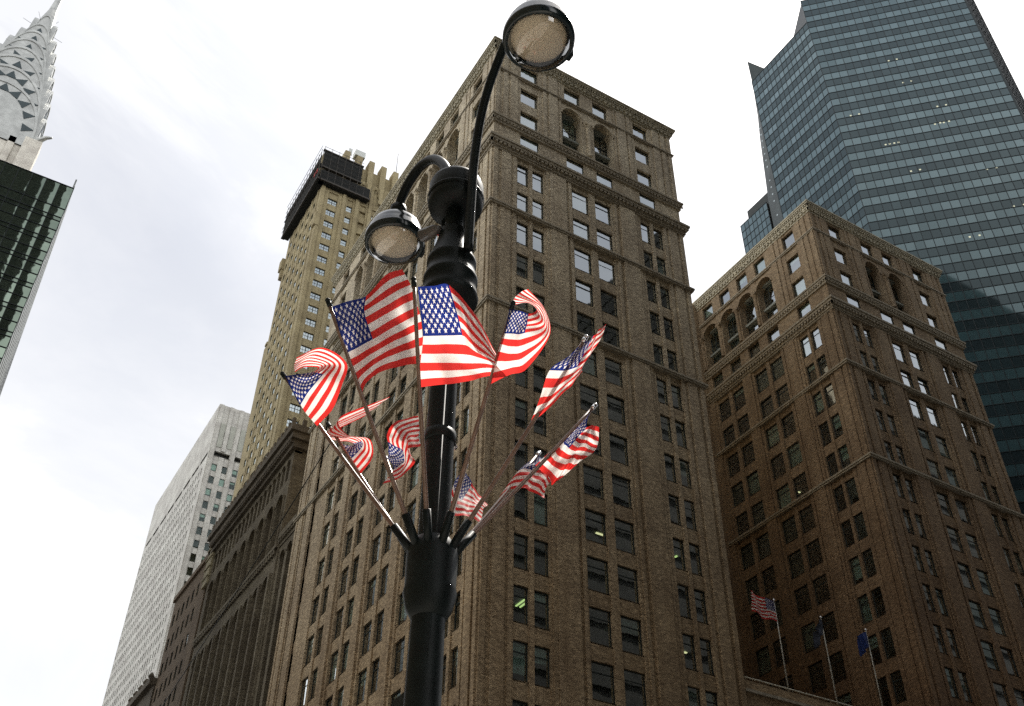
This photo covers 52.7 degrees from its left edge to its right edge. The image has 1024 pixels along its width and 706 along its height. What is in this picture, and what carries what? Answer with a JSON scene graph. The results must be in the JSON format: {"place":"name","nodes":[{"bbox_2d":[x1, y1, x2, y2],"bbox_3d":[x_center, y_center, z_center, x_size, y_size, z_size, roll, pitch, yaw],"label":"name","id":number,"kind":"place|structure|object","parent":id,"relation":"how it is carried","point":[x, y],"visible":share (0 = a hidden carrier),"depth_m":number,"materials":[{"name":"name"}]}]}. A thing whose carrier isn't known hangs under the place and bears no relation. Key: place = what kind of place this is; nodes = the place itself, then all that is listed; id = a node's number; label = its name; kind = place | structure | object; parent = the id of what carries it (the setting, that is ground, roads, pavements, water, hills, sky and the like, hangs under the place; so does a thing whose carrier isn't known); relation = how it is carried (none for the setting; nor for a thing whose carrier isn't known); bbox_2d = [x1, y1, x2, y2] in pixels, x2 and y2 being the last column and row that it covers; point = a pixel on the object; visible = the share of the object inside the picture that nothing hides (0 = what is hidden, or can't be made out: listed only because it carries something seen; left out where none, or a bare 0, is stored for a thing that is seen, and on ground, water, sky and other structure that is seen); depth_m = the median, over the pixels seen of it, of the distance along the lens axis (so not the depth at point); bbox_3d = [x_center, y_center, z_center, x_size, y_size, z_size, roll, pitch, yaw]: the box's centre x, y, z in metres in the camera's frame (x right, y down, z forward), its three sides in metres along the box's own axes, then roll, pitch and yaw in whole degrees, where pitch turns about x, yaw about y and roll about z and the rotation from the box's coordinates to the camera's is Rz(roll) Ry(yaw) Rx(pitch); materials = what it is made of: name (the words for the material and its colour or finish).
{"place":"outdoors","nodes":[
{"label":"outdoors","id":0,"kind":"place"},
{"bbox_2d":[0,0,62,170],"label":"spire tower","id":1,"kind":"structure","parent":0,"point":[28,56],"depth_m":270.99,"materials":[{"name":"silver metal"}]},
{"bbox_2d":[0,159,76,394],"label":"dark glass building","id":2,"kind":"structure","parent":0,"point":[33,207],"depth_m":111.33,"materials":[{"name":"glass"}]},
{"bbox_2d":[126,672,156,705],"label":"stone building","id":3,"kind":"structure","parent":0,"point":[143,695],"depth_m":137.73,"materials":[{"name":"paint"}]},
{"bbox_2d":[102,404,249,705],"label":"white tower","id":4,"kind":"structure","parent":0,"point":[194,502],"depth_m":289.07,"materials":[{"name":"paint"}]},
{"bbox_2d":[200,464,237,530],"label":"windows","id":5,"kind":"structure","parent":4,"relation":"in","point":[229,497],"depth_m":285.09,"materials":[{"name":"glass"}]},
{"bbox_2d":[151,548,214,705],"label":"brick building","id":6,"kind":"structure","parent":0,"point":[188,600],"depth_m":131.75,"materials":[{"name":"brick"}]},
{"bbox_2d":[182,417,309,705],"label":"stone hall","id":7,"kind":"structure","parent":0,"point":[224,667],"depth_m":113.98,"materials":[{"name":"brown stone"}]},
{"bbox_2d":[253,513,297,705],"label":"stone wing","id":8,"kind":"structure","parent":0,"point":[285,537],"depth_m":99.80,"materials":[{"name":"brown stone"}]},
{"bbox_2d":[162,390,363,705],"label":"stone building facade","id":9,"kind":"object","parent":8,"relation":"attached to","point":[251,568],"visible":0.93,"depth_m":110.31,"materials":[{"name":"stone"},{"name":"glass"}]},
{"bbox_2d":[232,148,398,500],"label":"buff tower","id":10,"kind":"structure","parent":0,"point":[329,229],"depth_m":209.29,"materials":[{"name":"brick"}]},
{"bbox_2d":[239,198,372,491],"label":"windows","id":11,"kind":"structure","parent":10,"relation":"in","point":[334,203],"depth_m":213.42,"materials":[{"name":"glass"}]},
{"bbox_2d":[281,146,371,240],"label":"scaffold","id":12,"kind":"object","parent":10,"relation":"attached to","point":[341,166],"visible":1,"depth_m":228.60,"materials":[{"name":"metal"}]},
{"bbox_2d":[0,0,1023,705],"label":"sky","id":13,"kind":"structure","parent":0,"point":[188,131],"materials":[{"name":"white"}]},
{"bbox_2d":[747,0,1023,513],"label":"glass tower","id":14,"kind":"structure","parent":0,"point":[899,124],"depth_m":181.89,"materials":[{"name":"blue glass"}]},
{"bbox_2d":[740,193,773,253],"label":"glass annex","id":15,"kind":"object","parent":14,"relation":"attached to","point":[757,226],"visible":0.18,"depth_m":202.47,"materials":[{"name":"blue glass"}]},
{"bbox_3d":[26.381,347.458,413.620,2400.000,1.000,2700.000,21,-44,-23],"label":"ground","id":16,"kind":"structure","parent":0,"visible":0},
{"bbox_2d":[266,36,747,705],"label":"brick tower","id":17,"kind":"structure","parent":16,"relation":"on","point":[600,576],"depth_m":79.34,"materials":[{"name":"brick"}]},
{"bbox_2d":[327,651,337,685],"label":"window","id":18,"kind":"structure","parent":17,"relation":"in","point":[334,658],"depth_m":80.29,"materials":[{"name":"glass"}]},
{"bbox_2d":[339,641,348,675],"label":"window","id":19,"kind":"structure","parent":17,"relation":"in","point":[344,664],"depth_m":78.80,"materials":[{"name":"glass"}]},
{"bbox_2d":[356,668,366,705],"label":"window","id":20,"kind":"structure","parent":17,"relation":"in","point":[362,678],"depth_m":73.92,"materials":[{"name":"glass"}]},
{"bbox_2d":[362,621,371,655],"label":"window","id":21,"kind":"structure","parent":17,"relation":"in","point":[367,631],"depth_m":76.24,"materials":[{"name":"glass"}]},
{"bbox_2d":[366,577,375,610],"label":"window","id":22,"kind":"structure","parent":17,"relation":"in","point":[372,584],"depth_m":78.53,"materials":[{"name":"glass"}]},
{"bbox_2d":[368,658,379,696],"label":"window","id":23,"kind":"structure","parent":17,"relation":"in","point":[376,664],"depth_m":72.41,"materials":[{"name":"glass"}]},
{"bbox_2d":[374,611,383,646],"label":"window","id":24,"kind":"structure","parent":17,"relation":"in","point":[380,617],"depth_m":74.73,"materials":[{"name":"glass"}]},
{"bbox_2d":[380,565,388,598],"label":"window","id":25,"kind":"structure","parent":17,"relation":"in","point":[385,572],"depth_m":77.01,"materials":[{"name":"glass"}]},
{"bbox_2d":[383,526,391,555],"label":"window","id":26,"kind":"structure","parent":17,"relation":"in","point":[388,536],"depth_m":79.32,"materials":[{"name":"glass"}]},
{"bbox_2d":[393,637,404,677],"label":"window","id":27,"kind":"structure","parent":17,"relation":"in","point":[399,657],"depth_m":69.81,"materials":[{"name":"glass"}]},
{"bbox_2d":[398,595,406,625],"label":"window","id":28,"kind":"structure","parent":17,"relation":"in","point":[402,614],"depth_m":72.05,"materials":[{"name":"glass"}]},
{"bbox_2d":[408,458,419,492],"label":"window","id":29,"kind":"structure","parent":17,"relation":"in","point":[415,468],"depth_m":79.16,"materials":[{"name":"glass"}]},
{"bbox_2d":[449,647,457,689],"bbox_3d":[-3.299,18.804,61.797,0.300,2.540,1.240,21,-44,-23],"label":"window","id":30,"kind":"structure","parent":17,"relation":"in","point":[455,652],"depth_m":62.06,"materials":[{"name":"glass"}]},
{"bbox_2d":[452,593,459,632],"bbox_3d":[-3.289,16.001,64.110,0.240,2.540,1.240,21,-44,-23],"label":"window","id":31,"kind":"structure","parent":17,"relation":"in","point":[457,603],"depth_m":64.40,"materials":[{"name":"glass"}]},
{"bbox_2d":[284,68,683,705],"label":"windows","id":32,"kind":"structure","parent":17,"relation":"in","point":[642,157],"depth_m":89.58,"materials":[{"name":"glass"}]},
{"bbox_2d":[513,640,527,683],"bbox_3d":[0.411,18.291,61.125,1.220,2.540,0.300,21,-44,-23],"label":"window","id":33,"kind":"structure","parent":17,"relation":"in","point":[519,654],"depth_m":61.40,"materials":[{"name":"paint"}]},
{"bbox_2d":[513,585,528,625],"bbox_3d":[0.462,15.482,63.430,1.220,2.540,0.240,21,-44,-23],"label":"window","id":34,"kind":"structure","parent":17,"relation":"in","point":[526,589],"depth_m":63.79,"materials":[{"name":"paint"}]},
{"bbox_2d":[515,398,527,429],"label":"window","id":35,"kind":"structure","parent":17,"relation":"in","point":[518,404],"depth_m":73.40,"materials":[{"name":"glass"}]},
{"bbox_2d":[515,591,549,631],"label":"window","id":36,"kind":"structure","parent":17,"relation":"in","point":[539,597],"depth_m":64.72,"materials":[{"name":"glass"}]},
{"bbox_2d":[534,492,548,527],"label":"window","id":37,"kind":"structure","parent":17,"relation":"in","point":[539,502],"depth_m":68.86,"materials":[{"name":"glass"}]},
{"bbox_2d":[535,646,550,689],"bbox_3d":[1.724,18.804,61.720,1.240,2.540,0.300,21,-44,-23],"label":"window","id":38,"kind":"structure","parent":17,"relation":"in","point":[540,653],"depth_m":62.26,"materials":[{"name":"glass"}]},
{"bbox_2d":[562,119,576,150],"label":"window","id":39,"kind":"structure","parent":17,"relation":"in","point":[568,128],"depth_m":98.81,"materials":[{"name":"glass"}]},
{"bbox_2d":[572,191,588,215],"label":"window","id":40,"kind":"structure","parent":17,"relation":"in","point":[578,202],"depth_m":91.61,"materials":[{"name":"glass"}]},
{"bbox_2d":[573,219,589,240],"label":"window","id":41,"kind":"structure","parent":17,"relation":"in","point":[581,230],"depth_m":89.42,"materials":[{"name":"glass"}]},
{"bbox_2d":[582,352,597,377],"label":"window","id":42,"kind":"structure","parent":17,"relation":"in","point":[588,367],"depth_m":79.88,"materials":[{"name":"glass"}]},
{"bbox_2d":[587,556,609,595],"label":"window","id":43,"kind":"structure","parent":17,"relation":"in","point":[606,570],"depth_m":68.55,"materials":[{"name":"paint"}]},
{"bbox_2d":[589,607,612,648],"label":"window","id":44,"kind":"structure","parent":17,"relation":"in","point":[609,621],"depth_m":66.19,"materials":[{"name":"paint"}]},
{"bbox_2d":[594,135,607,165],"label":"window","id":45,"kind":"structure","parent":17,"relation":"in","point":[600,147],"depth_m":100.20,"materials":[{"name":"glass"}]},
{"bbox_2d":[591,661,616,705],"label":"window","id":46,"kind":"structure","parent":17,"relation":"in","point":[612,676],"depth_m":63.88,"materials":[{"name":"paint"}]},
{"bbox_2d":[595,518,636,555],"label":"window","id":47,"kind":"structure","parent":17,"relation":"in","point":[632,532],"depth_m":71.89,"materials":[{"name":"paint"}]},
{"bbox_2d":[617,565,638,603],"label":"window","id":48,"kind":"structure","parent":17,"relation":"in","point":[617,565],"depth_m":69.49,"materials":[{"name":"paint"}]},
{"bbox_2d":[620,615,642,656],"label":"window","id":49,"kind":"structure","parent":17,"relation":"in","point":[628,625],"depth_m":67.29,"materials":[{"name":"glass"}]},
{"bbox_2d":[679,459,691,488],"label":"window","id":50,"kind":"structure","parent":17,"relation":"in","point":[683,465],"depth_m":78.86,"materials":[{"name":"paint"}]},
{"bbox_2d":[688,686,700,705],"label":"window","id":51,"kind":"structure","parent":17,"relation":"in","point":[692,693],"depth_m":66.81,"materials":[{"name":"glass"}]},
{"bbox_2d":[705,691,717,705],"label":"window","id":52,"kind":"structure","parent":17,"relation":"in","point":[710,701],"depth_m":67.49,"materials":[{"name":"glass"}]},
{"bbox_2d":[744,676,850,705],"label":"court block","id":53,"kind":"structure","parent":16,"relation":"on","point":[758,694],"depth_m":70.17,"materials":[{"name":"beige stone"}]},
{"bbox_2d":[751,590,789,691],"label":"flagpole","id":54,"kind":"object","parent":53,"relation":"on","point":[764,608],"visible":1,"depth_m":74.78,"materials":[{"name":"fabric"}]},
{"bbox_2d":[813,616,837,703],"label":"flagpole","id":55,"kind":"object","parent":53,"relation":"on","point":[818,632],"visible":1,"depth_m":76.08,"materials":[{"name":"metal"}]},
{"bbox_2d":[857,629,882,705],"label":"flagpole","id":56,"kind":"object","parent":53,"relation":"on","point":[863,642],"visible":1,"depth_m":78.06,"materials":[{"name":"metal"}]},
{"bbox_2d":[692,199,1023,705],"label":"brick tower","id":57,"kind":"structure","parent":16,"relation":"on","point":[863,480],"depth_m":99.41,"materials":[{"name":"brick"}]},
{"bbox_2d":[711,331,721,363],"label":"window","id":58,"kind":"structure","parent":57,"relation":"in","point":[715,343],"depth_m":122.14,"materials":[{"name":"glass"}]},
{"bbox_2d":[728,316,739,348],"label":"window","id":59,"kind":"structure","parent":57,"relation":"in","point":[732,325],"depth_m":120.04,"materials":[{"name":"glass"}]},
{"bbox_2d":[732,481,744,506],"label":"window","id":60,"kind":"structure","parent":57,"relation":"in","point":[738,492],"depth_m":107.76,"materials":[{"name":"glass"}]},
{"bbox_2d":[741,542,754,570],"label":"window","id":61,"kind":"structure","parent":57,"relation":"in","point":[747,551],"depth_m":103.13,"materials":[{"name":"glass"}]},
{"bbox_2d":[746,575,759,604],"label":"window","id":62,"kind":"structure","parent":57,"relation":"in","point":[752,584],"depth_m":100.88,"materials":[{"name":"glass"}]},
{"bbox_2d":[747,471,759,496],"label":"window","id":63,"kind":"structure","parent":57,"relation":"in","point":[753,480],"depth_m":106.19,"materials":[{"name":"glass"}]},
{"bbox_2d":[752,501,764,525],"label":"window","id":64,"kind":"structure","parent":57,"relation":"in","point":[758,510],"depth_m":103.93,"materials":[{"name":"glass"}]},
{"bbox_2d":[756,369,769,393],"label":"window","id":65,"kind":"structure","parent":57,"relation":"in","point":[762,378],"depth_m":110.69,"materials":[{"name":"glass"}]},
{"bbox_2d":[756,646,771,676],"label":"window","id":66,"kind":"structure","parent":57,"relation":"in","point":[763,658],"depth_m":96.10,"materials":[{"name":"glass"}]},
{"bbox_2d":[757,532,770,559],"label":"window","id":67,"kind":"structure","parent":57,"relation":"in","point":[764,549],"depth_m":101.53,"materials":[{"name":"glass"}]},
{"bbox_2d":[766,423,779,450],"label":"window","id":68,"kind":"structure","parent":57,"relation":"in","point":[773,434],"depth_m":106.19,"materials":[{"name":"glass"}]},
{"bbox_2d":[770,601,782,629],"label":"window","id":69,"kind":"structure","parent":57,"relation":"in","point":[773,623],"depth_m":96.59,"materials":[{"name":"glass"}]},
{"bbox_2d":[771,357,784,380],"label":"window","id":70,"kind":"structure","parent":57,"relation":"in","point":[777,366],"depth_m":109.11,"materials":[{"name":"glass"}]},
{"bbox_2d":[777,484,800,508],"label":"window","id":71,"kind":"structure","parent":57,"relation":"in","point":[784,494],"depth_m":101.55,"materials":[{"name":"glass"}]},
{"bbox_2d":[782,516,797,543],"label":"window","id":72,"kind":"structure","parent":57,"relation":"in","point":[789,526],"depth_m":99.05,"materials":[{"name":"glass"}]},
{"bbox_2d":[787,441,802,469],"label":"window","id":73,"kind":"structure","parent":57,"relation":"in","point":[794,452],"depth_m":102.10,"materials":[{"name":"glass"}]},
{"bbox_2d":[788,549,804,579],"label":"window","id":74,"kind":"structure","parent":57,"relation":"in","point":[795,559],"depth_m":96.71,"materials":[{"name":"glass"}]},
{"bbox_2d":[801,622,815,652],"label":"window","id":75,"kind":"structure","parent":57,"relation":"in","point":[807,631],"depth_m":92.22,"materials":[{"name":"glass"}]},
{"bbox_2d":[846,478,858,503],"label":"window","id":76,"kind":"structure","parent":57,"relation":"in","point":[851,486],"depth_m":93.62,"materials":[{"name":"glass"}]},
{"bbox_2d":[849,556,863,585],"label":"window","id":77,"kind":"structure","parent":57,"relation":"in","point":[856,567],"depth_m":90.15,"materials":[{"name":"glass"}]},
{"bbox_2d":[854,512,867,540],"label":"window","id":78,"kind":"structure","parent":57,"relation":"in","point":[859,519],"depth_m":91.30,"materials":[{"name":"glass"}]},
{"bbox_2d":[704,227,1023,607],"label":"windows","id":79,"kind":"structure","parent":57,"relation":"in","point":[800,286],"depth_m":104.16,"materials":[{"name":"glass"}]},
{"bbox_2d":[858,594,872,623],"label":"window","id":80,"kind":"structure","parent":57,"relation":"in","point":[863,600],"depth_m":87.67,"materials":[{"name":"glass"}]},
{"bbox_2d":[881,627,895,659],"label":"window","id":81,"kind":"structure","parent":57,"relation":"in","point":[886,634],"depth_m":84.30,"materials":[{"name":"glass"}]},
{"bbox_2d":[917,428,934,452],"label":"window","id":82,"kind":"structure","parent":57,"relation":"in","point":[924,436],"depth_m":99.95,"materials":[{"name":"glass"}]},
{"bbox_2d":[927,459,941,480],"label":"window","id":83,"kind":"structure","parent":57,"relation":"in","point":[934,470],"depth_m":97.71,"materials":[{"name":"glass"}]},
{"bbox_2d":[935,588,950,617],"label":"window","id":84,"kind":"structure","parent":57,"relation":"in","point":[939,594],"depth_m":86.61,"materials":[{"name":"glass"}]},
{"bbox_2d":[936,492,952,517],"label":"window","id":85,"kind":"structure","parent":57,"relation":"in","point":[943,500],"depth_m":95.31,"materials":[{"name":"glass"}]},
{"bbox_2d":[944,466,959,487],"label":"window","id":86,"kind":"structure","parent":57,"relation":"in","point":[952,478],"depth_m":98.69,"materials":[{"name":"glass"}]},
{"bbox_2d":[944,667,960,699],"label":"window","id":87,"kind":"structure","parent":57,"relation":"in","point":[952,685],"depth_m":81.34,"materials":[{"name":"glass"}]},
{"bbox_2d":[946,526,965,553],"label":"window","id":88,"kind":"structure","parent":57,"relation":"in","point":[953,533],"depth_m":92.98,"materials":[{"name":"glass"}]},
{"bbox_2d":[955,499,970,523],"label":"window","id":89,"kind":"structure","parent":57,"relation":"in","point":[961,507],"depth_m":96.24,"materials":[{"name":"glass"}]},
{"bbox_2d":[957,562,975,590],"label":"window","id":90,"kind":"structure","parent":57,"relation":"in","point":[964,570],"depth_m":90.70,"materials":[{"name":"glass"}]},
{"bbox_2d":[958,672,974,703],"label":"window","id":91,"kind":"structure","parent":57,"relation":"in","point":[960,674],"depth_m":82.24,"materials":[{"name":"glass"}]},
{"bbox_2d":[965,533,983,560],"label":"window","id":92,"kind":"structure","parent":57,"relation":"in","point":[972,542],"depth_m":93.92,"materials":[{"name":"glass"}]},
{"bbox_2d":[968,600,986,629],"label":"window","id":93,"kind":"structure","parent":57,"relation":"in","point":[976,610],"depth_m":88.32,"materials":[{"name":"glass"}]},
{"bbox_2d":[976,569,994,597],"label":"window","id":94,"kind":"structure","parent":57,"relation":"in","point":[984,581],"depth_m":91.61,"materials":[{"name":"glass"}]},
{"bbox_2d":[980,640,1000,671],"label":"window","id":95,"kind":"structure","parent":57,"relation":"in","point":[990,657],"depth_m":85.99,"materials":[{"name":"glass"}]},
{"bbox_2d":[988,607,1006,636],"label":"window","id":96,"kind":"structure","parent":57,"relation":"in","point":[995,616],"depth_m":89.26,"materials":[{"name":"glass"}]},
{"bbox_2d":[1000,647,1019,677],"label":"window","id":97,"kind":"structure","parent":57,"relation":"in","point":[1007,654],"depth_m":86.95,"materials":[{"name":"glass"}]},
{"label":"pavement","id":98,"kind":"structure","parent":0,"visible":0},
{"bbox_2d":[364,0,574,705],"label":"street lamp","id":99,"kind":"object","parent":98,"relation":"on","point":[538,35],"visible":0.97,"depth_m":7.49,"materials":[{"name":"black metal"}]},
{"bbox_2d":[280,347,410,550],"bbox_3d":[-1.030,0.559,6.396,0.995,1.372,0.331,4,-40,-4],"label":"flag","id":100,"kind":"object","parent":99,"relation":"attached to","point":[316,392],"visible":1,"depth_m":6.59,"materials":[{"name":"multicoloured fabric"}]},
{"bbox_2d":[326,397,406,553],"bbox_3d":[-0.988,0.822,6.746,0.933,1.418,0.323,-29,-48,31],"label":"flag","id":101,"kind":"object","parent":99,"relation":"attached to","point":[359,454],"visible":0.92,"depth_m":7.04,"materials":[{"name":"multicoloured fabric"}]},
{"bbox_2d":[325,269,422,544],"bbox_3d":[-0.682,0.274,6.172,0.458,1.531,0.965,-28,-48,30],"label":"flag","id":102,"kind":"object","parent":99,"relation":"attached to","point":[375,330],"visible":0.96,"depth_m":6.32,"materials":[{"name":"multicoloured fabric"}]},
{"bbox_2d":[383,416,419,486],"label":"flag","id":103,"kind":"object","parent":99,"relation":"attached to","point":[403,435],"visible":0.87,"depth_m":7.40,"materials":[{"name":"multicoloured fabric"}]},
{"bbox_2d":[411,276,495,540],"bbox_3d":[-0.289,0.336,6.086,0.543,1.333,0.955,-4,-40,5],"label":"flag","id":104,"kind":"object","parent":99,"relation":"attached to","point":[457,347],"visible":1,"depth_m":6.15,"materials":[{"name":"multicoloured fabric"}]},
{"bbox_2d":[451,466,487,521],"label":"flag","id":105,"kind":"object","parent":99,"relation":"attached to","point":[469,498],"visible":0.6,"depth_m":7.42,"materials":[{"name":"multicoloured fabric"}]},
{"bbox_2d":[439,290,550,542],"bbox_3d":[-0.116,0.396,6.197,0.239,1.386,0.983,21,-44,-23],"label":"flag","id":106,"kind":"object","parent":99,"relation":"attached to","point":[524,339],"visible":1,"depth_m":6.18,"materials":[{"name":"multicoloured fabric"}]},
{"bbox_2d":[472,450,550,530],"bbox_3d":[-0.021,0.996,6.848,0.197,1.300,1.061,-32,-50,33],"label":"flag","id":107,"kind":"object","parent":99,"relation":"attached to","point":[537,481],"visible":0.66,"depth_m":7.08,"materials":[{"name":"multicoloured fabric"}]},
{"bbox_2d":[451,325,604,548],"bbox_3d":[0.091,0.486,6.321,1.103,1.411,0.133,-16,-43,19],"label":"flag","id":108,"kind":"object","parent":99,"relation":"attached to","point":[562,377],"visible":0.98,"depth_m":6.44,"materials":[{"name":"multicoloured fabric"}]},
{"bbox_2d":[457,403,598,555],"bbox_3d":[0.099,0.824,6.649,1.004,1.310,0.150,8,-40,-8],"label":"flag","id":109,"kind":"object","parent":99,"relation":"attached to","point":[578,442],"visible":1,"depth_m":6.81,"materials":[{"name":"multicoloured fabric"}]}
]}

